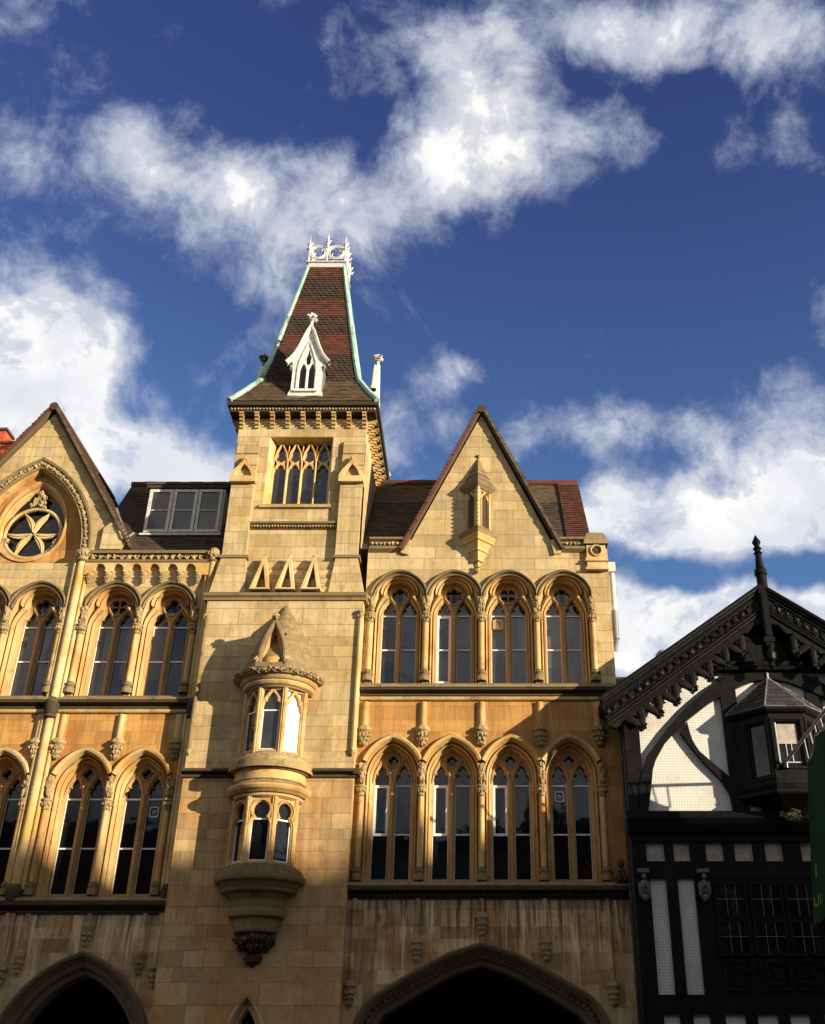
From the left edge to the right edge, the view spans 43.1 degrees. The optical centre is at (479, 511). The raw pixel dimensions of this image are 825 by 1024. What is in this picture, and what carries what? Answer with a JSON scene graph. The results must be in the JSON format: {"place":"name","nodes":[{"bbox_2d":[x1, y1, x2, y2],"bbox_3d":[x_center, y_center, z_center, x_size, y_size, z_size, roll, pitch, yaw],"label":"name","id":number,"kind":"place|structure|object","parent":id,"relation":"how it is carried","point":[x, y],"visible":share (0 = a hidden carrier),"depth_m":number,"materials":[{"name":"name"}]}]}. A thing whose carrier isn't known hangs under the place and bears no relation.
{"place":"outdoors","nodes":[
{"label":"outdoors","id":0,"kind":"place"},
{"bbox_2d":[0,236,637,1023],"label":"stone building","id":1,"kind":"structure","parent":0,"point":[302,720],"depth_m":22.49,"materials":[{"name":"beige stone"}]},
{"bbox_2d":[0,584,11,622],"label":"window","id":2,"kind":"structure","parent":1,"relation":"in","point":[5,596],"depth_m":24.04,"materials":[{"name":"stone"}]},
{"bbox_2d":[0,747,30,896],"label":"window","id":3,"kind":"structure","parent":1,"relation":"in","point":[14,767],"depth_m":22.19,"materials":[{"name":"stone"}]},
{"bbox_2d":[0,580,66,695],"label":"window","id":4,"kind":"structure","parent":1,"relation":"in","point":[27,649],"depth_m":23.92,"materials":[{"name":"stone"}]},
{"bbox_2d":[0,481,67,561],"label":"rose window","id":5,"kind":"structure","parent":1,"relation":"in","point":[35,523],"depth_m":25.37,"materials":[{"name":"beige stone"}]},
{"bbox_2d":[30,746,112,896],"bbox_3d":[-8.401,6.494,21.771,1.267,3.121,0.610,0,-29,0],"label":"window","id":6,"kind":"structure","parent":1,"relation":"in","point":[65,864],"depth_m":21.91,"materials":[{"name":"stone"}]},
{"bbox_2d":[71,580,141,695],"bbox_3d":[-8.401,2.953,23.734,1.267,2.857,0.610,0,-29,0],"label":"window","id":7,"kind":"structure","parent":1,"relation":"in","point":[102,664],"depth_m":23.91,"materials":[{"name":"stone"}]},
{"bbox_2d":[93,747,172,896],"bbox_3d":[-7.133,6.494,21.771,1.267,3.121,0.610,0,-29,0],"label":"window","id":8,"kind":"structure","parent":1,"relation":"in","point":[128,860],"depth_m":21.91,"materials":[{"name":"stone"}]},
{"bbox_2d":[128,580,197,695],"bbox_3d":[-7.133,2.953,23.734,1.267,2.857,0.610,0,-29,0],"label":"window","id":9,"kind":"structure","parent":1,"relation":"in","point":[161,650],"depth_m":23.91,"materials":[{"name":"stone"}]},
{"bbox_2d":[226,993,263,1023],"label":"doorway","id":10,"kind":"structure","parent":1,"relation":"in","point":[246,1011],"depth_m":19.59,"materials":[{"name":"brown stone"}]},
{"bbox_2d":[268,443,331,503],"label":"window","id":11,"kind":"structure","parent":1,"relation":"in","point":[294,482],"depth_m":26.06,"materials":[{"name":"glass"}]},
{"bbox_2d":[358,733,421,881],"bbox_3d":[-1.851,6.245,21.910,1.267,3.121,0.610,0,-29,0],"label":"window","id":12,"kind":"structure","parent":1,"relation":"in","point":[388,851],"depth_m":22.05,"materials":[{"name":"stone"}]},
{"bbox_2d":[369,569,426,682],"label":"window","id":13,"kind":"structure","parent":1,"relation":"in","point":[397,630],"depth_m":24.06,"materials":[{"name":"stone"}]},
{"bbox_2d":[421,734,481,881],"bbox_3d":[-0.584,6.245,21.910,1.267,3.121,0.610,0,-29,0],"label":"window","id":14,"kind":"structure","parent":1,"relation":"in","point":[450,850],"depth_m":22.05,"materials":[{"name":"stone"}]},
{"bbox_2d":[426,569,480,682],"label":"window","id":15,"kind":"structure","parent":1,"relation":"in","point":[453,626],"depth_m":24.06,"materials":[{"name":"glass"}]},
{"bbox_2d":[481,569,535,682],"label":"window","id":16,"kind":"structure","parent":1,"relation":"in","point":[509,632],"depth_m":24.06,"materials":[{"name":"glass"}]},
{"bbox_2d":[482,734,542,881],"bbox_3d":[0.683,6.245,21.910,1.267,3.121,0.610,0,-29,0],"label":"window","id":17,"kind":"structure","parent":1,"relation":"in","point":[512,842],"depth_m":22.05,"materials":[{"name":"stone"}]},
{"bbox_2d":[536,569,593,682],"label":"window","id":18,"kind":"structure","parent":1,"relation":"in","point":[565,635],"depth_m":24.06,"materials":[{"name":"glass"}]},
{"bbox_2d":[541,733,605,881],"bbox_3d":[1.950,6.245,21.910,1.267,3.121,0.610,0,-29,0],"label":"window","id":19,"kind":"structure","parent":1,"relation":"in","point":[574,847],"depth_m":22.05,"materials":[{"name":"stone"}]},
{"bbox_2d":[0,0,824,676],"label":"sky","id":20,"kind":"structure","parent":0,"point":[597,227],"materials":[{"name":"blue"}]},
{"bbox_2d":[598,535,824,1023],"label":"timber framed building","id":21,"kind":"structure","parent":0,"point":[712,719],"depth_m":20.76,"materials":[{"name":"white paint"}]},
{"bbox_2d":[712,882,749,918],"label":"lattice window","id":22,"kind":"structure","parent":21,"relation":"in","point":[730,898],"depth_m":20.14,"materials":[{"name":"black glass"}]},
{"bbox_2d":[716,919,753,955],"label":"lattice window","id":23,"kind":"structure","parent":21,"relation":"in","point":[734,936],"depth_m":19.81,"materials":[{"name":"black glass"}]},
{"bbox_2d":[747,882,785,918],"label":"lattice window","id":24,"kind":"structure","parent":21,"relation":"in","point":[766,899],"depth_m":20.14,"materials":[{"name":"black glass"}]},
{"bbox_2d":[752,919,790,955],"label":"lattice window","id":25,"kind":"structure","parent":21,"relation":"in","point":[771,938],"depth_m":19.81,"materials":[{"name":"black glass"}]},
{"bbox_2d":[783,882,812,918],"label":"lattice window","id":26,"kind":"structure","parent":21,"relation":"in","point":[798,895],"depth_m":20.14,"materials":[{"name":"black glass"}]},
{"bbox_2d":[782,708,824,767],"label":"flagpole","id":27,"kind":"object","parent":21,"relation":"attached to","point":[785,763],"visible":1,"depth_m":20.30,"materials":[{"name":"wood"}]},
{"bbox_2d":[804,718,824,925],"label":"flag","id":28,"kind":"object","parent":27,"relation":"hanging from","point":[816,776],"visible":1,"depth_m":19.27,"materials":[{"name":"green fabric"}]},
{"bbox_2d":[788,919,824,955],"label":"lattice window","id":29,"kind":"structure","parent":21,"relation":"in","point":[807,939],"depth_m":19.81,"materials":[{"name":"black glass"}]},
{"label":"pavement","id":30,"kind":"structure","parent":0,"visible":0},
{"bbox_2d":[0,427,14,455],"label":"brick chimney house","id":31,"kind":"structure","parent":30,"relation":"on","point":[7,437],"depth_m":35.90,"materials":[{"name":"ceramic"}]}
]}

